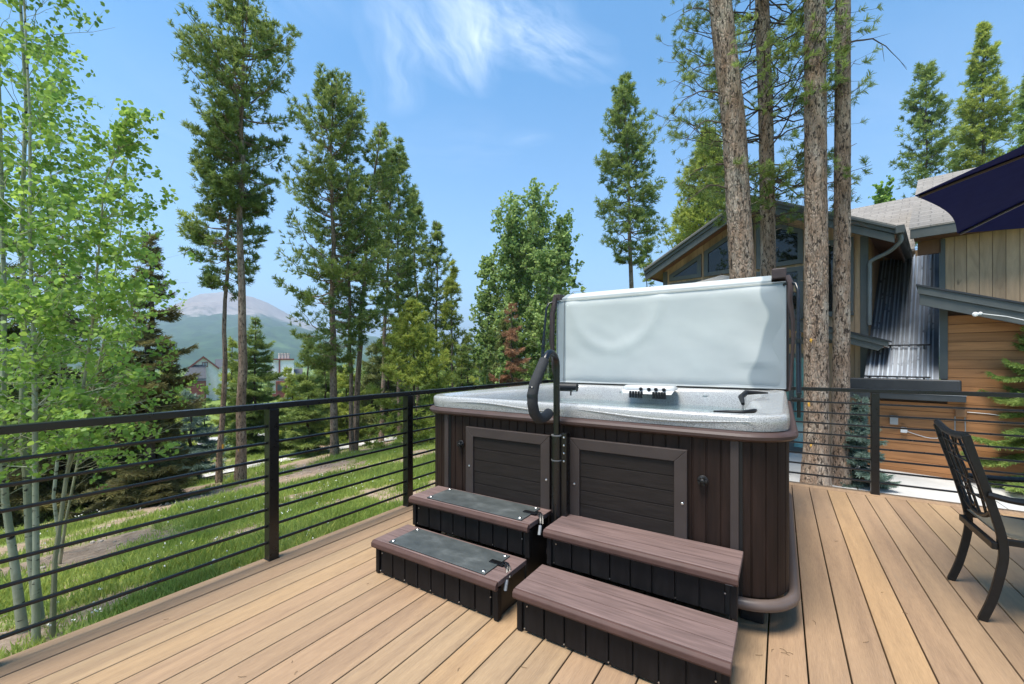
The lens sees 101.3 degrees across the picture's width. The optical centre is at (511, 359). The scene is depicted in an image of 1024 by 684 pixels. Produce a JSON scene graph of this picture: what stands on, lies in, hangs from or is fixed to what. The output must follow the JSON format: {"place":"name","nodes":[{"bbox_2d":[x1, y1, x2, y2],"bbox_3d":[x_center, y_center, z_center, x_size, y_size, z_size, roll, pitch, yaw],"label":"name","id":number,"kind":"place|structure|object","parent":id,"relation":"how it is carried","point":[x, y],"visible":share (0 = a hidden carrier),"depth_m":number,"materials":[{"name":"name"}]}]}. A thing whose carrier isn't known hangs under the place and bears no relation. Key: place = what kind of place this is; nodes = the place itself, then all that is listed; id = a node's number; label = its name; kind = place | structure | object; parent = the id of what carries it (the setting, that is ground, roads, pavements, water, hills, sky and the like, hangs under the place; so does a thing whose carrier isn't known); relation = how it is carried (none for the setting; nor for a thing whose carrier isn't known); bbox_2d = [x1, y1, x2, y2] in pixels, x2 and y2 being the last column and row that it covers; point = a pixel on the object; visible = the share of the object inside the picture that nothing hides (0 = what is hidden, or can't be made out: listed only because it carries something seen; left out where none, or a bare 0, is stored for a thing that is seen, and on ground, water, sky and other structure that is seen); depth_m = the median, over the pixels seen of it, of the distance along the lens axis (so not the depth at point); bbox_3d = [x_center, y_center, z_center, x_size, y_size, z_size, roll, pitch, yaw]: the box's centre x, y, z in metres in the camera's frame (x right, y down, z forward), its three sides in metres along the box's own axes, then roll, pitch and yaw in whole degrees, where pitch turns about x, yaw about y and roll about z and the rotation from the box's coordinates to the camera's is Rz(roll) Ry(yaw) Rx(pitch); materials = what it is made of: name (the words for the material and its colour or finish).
{"place":"outdoors","nodes":[
{"label":"outdoors","id":0,"kind":"place"},
{"bbox_2d":[0,426,434,659],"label":"grass","id":1,"kind":"structure","parent":0,"point":[116,564],"depth_m":5.19,"materials":[{"name":"plant"}]},
{"bbox_2d":[8,292,537,370],"bbox_3d":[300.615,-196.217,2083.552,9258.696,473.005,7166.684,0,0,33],"label":"mountain","id":2,"kind":"structure","parent":0,"point":[200,322],"depth_m":1564.25,"materials":[{"name":"stone"}]},
{"bbox_2d":[203,436,396,476],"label":"gravel path","id":3,"kind":"structure","parent":0,"point":[250,465],"depth_m":16.19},
{"bbox_2d":[0,367,892,683],"bbox_3d":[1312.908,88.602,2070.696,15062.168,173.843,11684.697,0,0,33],"label":"ground","id":4,"kind":"structure","parent":0,"point":[84,549],"depth_m":6.05,"materials":[{"name":"soil"}]},
{"bbox_2d":[0,212,103,526],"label":"spruce tree","id":5,"kind":"object","parent":4,"relation":"on","point":[13,328],"visible":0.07,"depth_m":9.01,"materials":[{"name":"green plant"}]},
{"bbox_2d":[0,17,107,390],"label":"aspen tree","id":6,"kind":"object","parent":4,"relation":"on","point":[12,315],"visible":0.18,"depth_m":5.16,"materials":[{"name":"green plant"}]},
{"bbox_2d":[0,236,117,528],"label":"spruce tree","id":7,"kind":"object","parent":4,"relation":"on","point":[15,497],"visible":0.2,"depth_m":9.19,"materials":[{"name":"green plant"}]},
{"bbox_2d":[0,0,145,620],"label":"aspen tree","id":8,"kind":"object","parent":4,"relation":"on","point":[27,494],"visible":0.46,"depth_m":3.29,"materials":[{"name":"green plant"}]},
{"bbox_2d":[0,0,153,634],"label":"aspen tree","id":9,"kind":"object","parent":4,"relation":"on","point":[21,618],"visible":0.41,"depth_m":3.14,"materials":[{"name":"green plant"}]},
{"bbox_2d":[0,0,175,643],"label":"aspen tree","id":10,"kind":"object","parent":4,"relation":"on","point":[23,297],"visible":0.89,"depth_m":2.92,"materials":[{"name":"green plant"}]},
{"bbox_2d":[0,98,189,638],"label":"aspen tree","id":11,"kind":"object","parent":4,"relation":"on","point":[120,132],"visible":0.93,"depth_m":2.96,"materials":[{"name":"green plant"}]},
{"bbox_2d":[5,26,189,552],"bbox_3d":[-6.048,-0.835,5.556,2.314,7.008,2.412,0,0,-4],"label":"aspen tree","id":12,"kind":"object","parent":4,"relation":"on","point":[62,87],"visible":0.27,"depth_m":5.54,"materials":[{"name":"green plant"}]},
{"bbox_2d":[7,128,214,564],"bbox_3d":[-4.934,-0.082,4.907,2.075,5.288,1.954,0,0,-13],"label":"aspen tree","id":13,"kind":"object","parent":4,"relation":"on","point":[119,337],"visible":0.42,"depth_m":5.00,"materials":[{"name":"green plant"}]},
{"bbox_2d":[55,347,197,512],"bbox_3d":[-9.986,1.998,10.577,3.021,4.803,3.276,0,0,33],"label":"spruce tree","id":14,"kind":"object","parent":4,"relation":"on","point":[191,480],"visible":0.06,"depth_m":10.26,"materials":[{"name":"green plant"}]},
{"bbox_2d":[58,232,211,518],"bbox_3d":[-8.012,0.333,9.234,2.298,6.368,2.360,0,0,-17],"label":"spruce tree","id":15,"kind":"object","parent":4,"relation":"on","point":[138,494],"visible":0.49,"depth_m":8.93,"materials":[{"name":"green plant"}]},
{"bbox_2d":[117,357,178,459],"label":"spruce tree","id":16,"kind":"object","parent":4,"relation":"on","point":[158,445],"visible":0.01,"depth_m":16.10,"materials":[{"name":"green plant"}]},
{"bbox_2d":[159,368,195,450],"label":"spruce tree","id":17,"kind":"object","parent":4,"relation":"on","point":[177,397],"visible":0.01,"depth_m":18.79,"materials":[{"name":"green plant"}]},
{"bbox_2d":[170,389,231,483],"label":"spruce tree","id":18,"kind":"object","parent":4,"relation":"on","point":[204,442],"visible":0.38,"depth_m":12.49,"materials":[{"name":"green plant"}]},
{"bbox_2d":[192,387,216,433],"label":"tree","id":19,"kind":"object","parent":4,"relation":"on","point":[208,400],"visible":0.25,"depth_m":33.93,"materials":[{"name":"green plant"}]},
{"bbox_2d":[184,356,237,401],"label":"distant house","id":20,"kind":"structure","parent":4,"relation":"on","point":[209,370],"depth_m":105.31,"materials":[{"name":"white paint"}]},
{"bbox_2d":[0,443,424,633],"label":"stones","id":21,"kind":"object","parent":4,"relation":"on","point":[101,540],"visible":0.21,"depth_m":6.84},
{"bbox_2d":[3,451,427,627],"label":"wildflowers","id":22,"kind":"object","parent":4,"relation":"on","point":[192,540],"visible":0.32,"depth_m":4.74,"materials":[{"name":"white plant"}]},
{"bbox_2d":[207,370,234,436],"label":"spruce tree","id":23,"kind":"object","parent":4,"relation":"on","point":[215,415],"depth_m":29.42,"materials":[{"name":"green plant"}]},
{"bbox_2d":[210,336,237,444],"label":"spruce tree","id":24,"kind":"object","parent":4,"relation":"on","point":[233,343],"visible":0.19,"depth_m":23.78,"materials":[{"name":"green plant"}]},
{"bbox_2d":[174,106,277,482],"bbox_3d":[-7.800,-1.732,11.546,2.313,10.342,2.230,0,0,33],"label":"pine tree","id":25,"kind":"object","parent":4,"relation":"on","point":[199,234],"visible":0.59,"depth_m":11.30,"materials":[{"name":"green plant"}]},
{"bbox_2d":[166,0,302,481],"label":"pine tree","id":26,"kind":"object","parent":4,"relation":"on","point":[234,52],"visible":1,"depth_m":10.65,"materials":[{"name":"green plant"}]},
{"bbox_2d":[216,316,289,458],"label":"spruce tree","id":27,"kind":"object","parent":4,"relation":"on","point":[255,395],"visible":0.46,"depth_m":18.75,"materials":[{"name":"green plant"}]},
{"bbox_2d":[257,380,275,402],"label":"tree","id":28,"kind":"object","parent":4,"relation":"on","point":[268,389],"visible":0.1,"depth_m":33.87,"materials":[{"name":"green plant"}]},
{"bbox_2d":[259,366,309,434],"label":"spruce tree","id":29,"kind":"object","parent":4,"relation":"on","point":[286,369],"visible":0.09,"depth_m":25.86,"materials":[{"name":"green plant"}]},
{"bbox_2d":[270,353,302,399],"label":"distant house","id":30,"kind":"structure","parent":4,"relation":"on","point":[285,360],"depth_m":106.49,"materials":[{"name":"white paint"}]},
{"bbox_2d":[279,372,305,450],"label":"spruce tree","id":31,"kind":"object","parent":4,"relation":"on","point":[288,392],"visible":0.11,"depth_m":19.80,"materials":[{"name":"green plant"}]},
{"bbox_2d":[279,337,339,459],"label":"spruce tree","id":32,"kind":"object","parent":4,"relation":"on","point":[300,413],"visible":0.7,"depth_m":16.67,"materials":[{"name":"green plant"}]},
{"bbox_2d":[309,369,329,409],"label":"spruce tree","id":33,"kind":"object","parent":4,"relation":"on","point":[327,394],"visible":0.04,"depth_m":28.99,"materials":[{"name":"green plant"}]},
{"bbox_2d":[293,349,348,438],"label":"spruce tree","id":34,"kind":"object","parent":4,"relation":"on","point":[324,386],"visible":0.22,"depth_m":21.77,"materials":[{"name":"green plant"}]},
{"bbox_2d":[271,62,393,455],"bbox_3d":[-6.160,-3.278,14.392,4.045,13.488,3.790,0,0,33],"label":"pine tree","id":35,"kind":"object","parent":4,"relation":"on","point":[334,272],"visible":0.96,"depth_m":14.15,"materials":[{"name":"green plant"}]},
{"bbox_2d":[326,354,348,420],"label":"spruce tree","id":36,"kind":"object","parent":4,"relation":"on","point":[338,376],"visible":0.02,"depth_m":33.90,"materials":[{"name":"green plant"}]},
{"bbox_2d":[322,358,375,442],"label":"spruce tree","id":37,"kind":"object","parent":4,"relation":"on","point":[342,379],"visible":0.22,"depth_m":20.77,"materials":[{"name":"green plant"}]},
{"bbox_2d":[318,125,384,450],"bbox_3d":[-6.061,-2.565,15.453,2.233,12.218,2.264,0,0,33],"label":"pine tree","id":38,"kind":"object","parent":4,"relation":"on","point":[356,161],"visible":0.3,"depth_m":15.43,"materials":[{"name":"green plant"}]},
{"bbox_2d":[318,121,405,450],"bbox_3d":[-5.516,-2.762,16.255,2.989,12.760,3.431,0,0,33],"label":"pine tree","id":39,"kind":"object","parent":4,"relation":"on","point":[382,184],"visible":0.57,"depth_m":15.92,"materials":[{"name":"green plant"}]},
{"bbox_2d":[360,365,370,404],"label":"spruce tree","id":40,"kind":"object","parent":4,"relation":"on","point":[362,375],"visible":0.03,"depth_m":27.84,"materials":[{"name":"green plant"}]},
{"bbox_2d":[359,342,394,431],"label":"spruce tree","id":41,"kind":"object","parent":4,"relation":"on","point":[366,379],"visible":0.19,"depth_m":24.69,"materials":[{"name":"green plant"}]},
{"bbox_2d":[360,316,415,435],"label":"spruce tree","id":42,"kind":"object","parent":4,"relation":"on","point":[389,386],"visible":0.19,"depth_m":23.71,"materials":[{"name":"green plant"}]},
{"bbox_2d":[356,147,421,442],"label":"pine tree","id":43,"kind":"object","parent":4,"relation":"on","point":[402,274],"visible":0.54,"depth_m":19.23,"materials":[{"name":"green plant"}]},
{"bbox_2d":[369,135,426,438],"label":"pine tree","id":44,"kind":"object","parent":4,"relation":"on","point":[404,165],"visible":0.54,"depth_m":19.88,"materials":[{"name":"green plant"}]},
{"bbox_2d":[361,297,453,448],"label":"young pine","id":45,"kind":"object","parent":4,"relation":"on","point":[414,337],"visible":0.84,"depth_m":14.56,"materials":[{"name":"green plant"}]},
{"bbox_2d":[389,187,440,409],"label":"pine tree","id":46,"kind":"object","parent":4,"relation":"on","point":[418,211],"visible":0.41,"depth_m":22.80,"materials":[{"name":"green plant"}]},
{"bbox_2d":[420,361,433,414],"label":"spruce tree","id":47,"kind":"object","parent":4,"relation":"on","point":[421,397],"visible":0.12,"depth_m":31.66,"materials":[{"name":"green plant"}]},
{"bbox_2d":[418,220,458,428],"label":"pine tree","id":48,"kind":"object","parent":4,"relation":"on","point":[440,250],"visible":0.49,"depth_m":22.70,"materials":[{"name":"green plant"}]},
{"bbox_2d":[442,349,456,392],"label":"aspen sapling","id":49,"kind":"object","parent":4,"relation":"on","point":[448,370],"visible":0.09,"depth_m":23.95,"materials":[{"name":"green plant"}]},
{"bbox_2d":[438,259,470,392],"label":"pine tree","id":50,"kind":"object","parent":4,"relation":"on","point":[450,285],"visible":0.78,"depth_m":21.86,"materials":[{"name":"green plant"}]},
{"bbox_2d":[449,333,481,392],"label":"spruce tree","id":51,"kind":"object","parent":4,"relation":"on","point":[466,376],"visible":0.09,"depth_m":29.97,"materials":[{"name":"green plant"}]},
{"bbox_2d":[450,343,481,391],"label":"spruce tree","id":52,"kind":"object","parent":4,"relation":"on","point":[461,382],"visible":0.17,"depth_m":18.86,"materials":[{"name":"green plant"}]},
{"bbox_2d":[11,364,940,411],"bbox_3d":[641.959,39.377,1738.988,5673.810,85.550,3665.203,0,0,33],"label":"distant forest","id":53,"kind":"object","parent":4,"relation":"on","point":[297,383],"visible":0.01,"depth_m":78.19,"materials":[{"name":"plant"}]},
{"bbox_2d":[466,333,485,389],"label":"aspen sapling","id":54,"kind":"object","parent":4,"relation":"on","point":[477,356],"visible":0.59,"depth_m":18.97,"materials":[{"name":"green plant"}]},
{"bbox_2d":[468,326,497,389],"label":"spruce tree","id":55,"kind":"object","parent":4,"relation":"on","point":[473,378],"depth_m":25.98,"materials":[{"name":"green plant"}]},
{"bbox_2d":[465,252,507,384],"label":"aspen tree","id":56,"kind":"object","parent":4,"relation":"on","point":[483,304],"visible":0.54,"depth_m":23.69,"materials":[{"name":"green plant"}]},
{"bbox_2d":[487,316,515,384],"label":"spruce tree","id":57,"kind":"object","parent":4,"relation":"on","point":[500,337],"visible":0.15,"depth_m":21.44,"materials":[{"name":"green plant"}]},
{"bbox_2d":[495,346,509,387],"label":"aspen sapling","id":58,"kind":"object","parent":4,"relation":"on","point":[501,369],"visible":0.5,"depth_m":17.93,"materials":[{"name":"green plant"}]},
{"bbox_2d":[468,190,538,385],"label":"aspen tree","id":59,"kind":"object","parent":4,"relation":"on","point":[510,266],"visible":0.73,"depth_m":22.61,"materials":[{"name":"green plant"}]},
{"bbox_2d":[488,302,530,386],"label":"dead conifer","id":60,"kind":"object","parent":4,"relation":"on","point":[512,334],"visible":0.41,"depth_m":19.33,"materials":[{"name":"brown plant"}]},
{"bbox_2d":[492,252,535,385],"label":"aspen tree","id":61,"kind":"object","parent":4,"relation":"on","point":[519,280],"visible":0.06,"depth_m":24.43,"materials":[{"name":"green plant"}]},
{"bbox_2d":[509,177,571,378],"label":"aspen tree","id":62,"kind":"object","parent":4,"relation":"on","point":[537,232],"visible":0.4,"depth_m":22.66,"materials":[{"name":"green plant"}]},
{"bbox_2d":[516,242,576,384],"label":"aspen tree","id":63,"kind":"object","parent":4,"relation":"on","point":[548,260],"visible":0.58,"depth_m":20.68,"materials":[{"name":"green plant"}]},
{"bbox_2d":[541,208,586,382],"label":"aspen tree","id":64,"kind":"object","parent":4,"relation":"on","point":[563,237],"visible":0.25,"depth_m":22.23,"materials":[{"name":"green plant"}]},
{"bbox_2d":[593,71,667,288],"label":"pine tree","id":65,"kind":"object","parent":4,"relation":"on","point":[624,100],"visible":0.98,"depth_m":23.53,"materials":[{"name":"green plant"}]},
{"bbox_2d":[638,236,655,286],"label":"spruce tree","id":66,"kind":"object","parent":4,"relation":"on","point":[647,247],"visible":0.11,"depth_m":21.97,"materials":[{"name":"green plant"}]},
{"bbox_2d":[654,125,725,253],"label":"pine tree","id":67,"kind":"object","parent":4,"relation":"on","point":[688,219],"visible":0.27,"depth_m":26.16,"materials":[{"name":"green plant"}]},
{"bbox_2d":[643,195,912,451],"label":"gabled house","id":68,"kind":"structure","parent":4,"relation":"on","point":[701,254],"depth_m":8.87,"materials":[{"name":"beige"}]},
{"bbox_2d":[669,254,701,281],"bbox_3d":[4.387,-2.328,10.636,0.060,0.576,0.800,0,0,-44],"label":"window","id":69,"kind":"structure","parent":68,"relation":"in","point":[692,269],"depth_m":10.54,"materials":[{"name":"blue glass"}]},
{"bbox_2d":[669,280,701,284],"bbox_3d":[4.387,-1.425,10.636,0.060,1.110,0.800,0,0,-44],"label":"window","id":70,"kind":"structure","parent":68,"relation":"in","point":[693,281],"depth_m":10.58,"materials":[{"name":"grey glass"}]},
{"bbox_2d":[704,219,752,276],"bbox_3d":[5.094,-2.622,9.914,0.060,1.165,1.080,0,0,-44],"label":"window","id":71,"kind":"structure","parent":68,"relation":"in","point":[716,261],"depth_m":10.07,"materials":[{"name":"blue glass"}]},
{"bbox_2d":[756,221,802,269],"bbox_3d":[5.828,-2.620,9.165,0.060,1.160,0.880,0,0,-44],"label":"window","id":72,"kind":"structure","parent":68,"relation":"in","point":[789,247],"depth_m":9.07,"materials":[{"name":"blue glass"}]},
{"bbox_2d":[756,266,802,318],"bbox_3d":[5.828,-1.425,9.165,0.060,1.110,0.880,0,0,-44],"label":"window","id":73,"kind":"structure","parent":68,"relation":"in","point":[796,273],"depth_m":8.91,"materials":[{"name":"blue glass"}]},
{"bbox_2d":[786,353,803,451],"bbox_3d":[5.975,0.900,9.014,0.060,2.080,1.280,0,0,-44],"label":"patio door","id":74,"kind":"structure","parent":68,"relation":"in","point":[798,447],"depth_m":8.94,"materials":[{"name":"grey glass"}]},
{"bbox_2d":[828,237,853,316],"bbox_3d":[6.497,-1.650,8.481,0.060,1.540,0.630,0,0,-44],"label":"window","id":75,"kind":"structure","parent":68,"relation":"in","point":[830,247],"depth_m":8.50,"materials":[{"name":"grey glass"}]},
{"bbox_2d":[839,394,900,489],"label":"blue spruce","id":76,"kind":"object","parent":4,"relation":"on","point":[859,453],"visible":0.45,"depth_m":6.51,"materials":[{"name":"green plant"}]},
{"bbox_2d":[868,175,895,203],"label":"aspen tree","id":77,"kind":"object","parent":4,"relation":"on","point":[884,194],"visible":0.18,"depth_m":33.83,"materials":[{"name":"green plant"}]},
{"bbox_2d":[888,59,968,248],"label":"pine tree","id":78,"kind":"object","parent":4,"relation":"on","point":[923,122],"visible":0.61,"depth_m":33.59,"materials":[{"name":"green plant"}]},
{"bbox_2d":[936,19,1021,172],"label":"spruce tree","id":79,"kind":"object","parent":4,"relation":"on","point":[981,133],"visible":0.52,"depth_m":33.59,"materials":[{"name":"green plant"}]},
{"bbox_2d":[959,326,1023,493],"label":"young spruce","id":80,"kind":"object","parent":4,"relation":"on","point":[1017,442],"visible":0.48,"depth_m":6.39,"materials":[{"name":"green plant"}]},
{"bbox_2d":[1007,76,1023,151],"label":"spruce tree","id":81,"kind":"object","parent":4,"relation":"on","point":[1019,127],"visible":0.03,"depth_m":30.21,"materials":[{"name":"green plant"}]},
{"bbox_2d":[0,0,1023,343],"label":"sky","id":82,"kind":"structure","parent":0,"point":[485,99],"materials":[{"name":"blue"}]},
{"bbox_2d":[789,452,1023,510],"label":"patio","id":83,"kind":"structure","parent":0,"point":[921,482],"depth_m":6.47,"materials":[{"name":"concrete"}]},
{"bbox_2d":[660,0,757,278],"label":"lodgepole pine","id":84,"kind":"object","parent":83,"relation":"on","point":[741,256],"visible":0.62,"depth_m":6.47,"materials":[{"name":"brown plant"}]},
{"bbox_2d":[698,273,795,292],"bbox_3d":[4.300,0.100,8.600,2.586,3.740,2.586,0,0,33],"label":"terrace umbrella","id":85,"kind":"object","parent":83,"relation":"on","point":[722,277],"visible":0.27,"depth_m":8.20,"materials":[{"name":"beige fabric"}]},
{"bbox_2d":[648,0,883,275],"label":"lodgepole pine","id":86,"kind":"object","parent":83,"relation":"on","point":[769,173],"visible":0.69,"depth_m":7.18,"materials":[{"name":"green plant"}]},
{"bbox_2d":[789,0,837,485],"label":"lodgepole pine","id":87,"kind":"object","parent":83,"relation":"on","point":[816,314],"visible":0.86,"depth_m":6.23,"materials":[{"name":"brown plant"}]},
{"bbox_2d":[826,0,906,486],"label":"lodgepole pine","id":88,"kind":"object","parent":83,"relation":"on","point":[841,327],"visible":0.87,"depth_m":6.62,"materials":[{"name":"brown plant"}]},
{"bbox_2d":[850,167,1023,479],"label":"cedar house","id":89,"kind":"structure","parent":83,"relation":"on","point":[948,311],"depth_m":7.22,"materials":[{"name":"wood"}]},
{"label":"deck skirting","id":90,"kind":"structure","parent":0,"visible":0},
{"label":"deck joists","id":91,"kind":"structure","parent":90,"relation":"on","visible":0},
{"bbox_2d":[0,481,1023,683],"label":"deck","id":92,"kind":"structure","parent":91,"relation":"on","point":[319,610],"depth_m":2.02,"materials":[{"name":"wood"}]},
{"bbox_2d":[0,380,548,639],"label":"guard rail","id":93,"kind":"object","parent":92,"relation":"on","point":[270,477],"visible":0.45,"depth_m":2.47,"materials":[{"name":"black metal"}]},
{"bbox_2d":[371,486,550,620],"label":"spa steps","id":94,"kind":"structure","parent":92,"relation":"on","point":[487,594],"depth_m":2.37,"materials":[{"name":"brown"}]},
{"bbox_2d":[389,528,510,590],"bbox_3d":[-0.326,1.099,2.355,0.801,0.100,0.235,0,0,33],"label":"rubber mat","id":95,"kind":"object","parent":94,"relation":"on","point":[475,558],"visible":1,"depth_m":2.34,"materials":[{"name":"grey rubber"}]},
{"bbox_2d":[427,488,543,534],"bbox_3d":[-0.148,0.919,2.591,0.816,0.100,0.225,0,0,33],"label":"rubber mat","id":96,"kind":"object","parent":94,"relation":"on","point":[507,509],"visible":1,"depth_m":2.58,"materials":[{"name":"grey rubber"}]},
{"bbox_2d":[430,383,800,623],"bbox_3d":[0.872,0.756,3.399,2.360,1.046,2.233,0,0,33],"label":"hot tub","id":97,"kind":"object","parent":92,"relation":"on","point":[708,465],"visible":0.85,"depth_m":2.27,"materials":[{"name":"brown plastic"}]},
{"bbox_2d":[527,349,569,522],"bbox_3d":[0.199,0.460,2.309,0.094,1.040,0.356,0,0,33],"label":"grab rail","id":98,"kind":"object","parent":97,"relation":"attached to","point":[560,459],"visible":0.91,"depth_m":2.40,"materials":[{"name":"black metal"}]},
{"bbox_2d":[549,268,794,391],"bbox_3d":[1.480,-0.258,4.287,2.337,1.075,0.303,0,0,33],"label":"tub cover","id":99,"kind":"object","parent":97,"relation":"on","point":[731,333],"visible":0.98,"depth_m":4.06,"materials":[{"name":"plastic"}]},
{"bbox_2d":[540,282,803,417],"bbox_3d":[1.351,-0.109,4.098,2.445,1.137,0.320,0,0,33],"label":"cover lifter","id":100,"kind":"object","parent":97,"relation":"attached to","point":[798,342],"visible":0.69,"depth_m":3.42,"materials":[{"name":"black metal"}]},
{"bbox_2d":[512,514,742,683],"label":"spa steps","id":101,"kind":"structure","parent":92,"relation":"on","point":[655,640],"depth_m":1.85,"materials":[{"name":"brown"}]},
{"bbox_2d":[549,380,1023,499],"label":"guard rail","id":102,"kind":"object","parent":92,"relation":"on","point":[875,438],"visible":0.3,"depth_m":3.97,"materials":[{"name":"black metal"}]},
{"bbox_2d":[915,145,1023,234],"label":"patio umbrella","id":103,"kind":"object","parent":92,"relation":"on","point":[988,196],"visible":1,"depth_m":2.19,"materials":[{"name":"blue fabric"}]},
{"bbox_2d":[933,419,1023,621],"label":"patio chair","id":104,"kind":"object","parent":92,"relation":"on","point":[1002,527],"visible":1,"depth_m":2.15,"materials":[{"name":"brown paint"}]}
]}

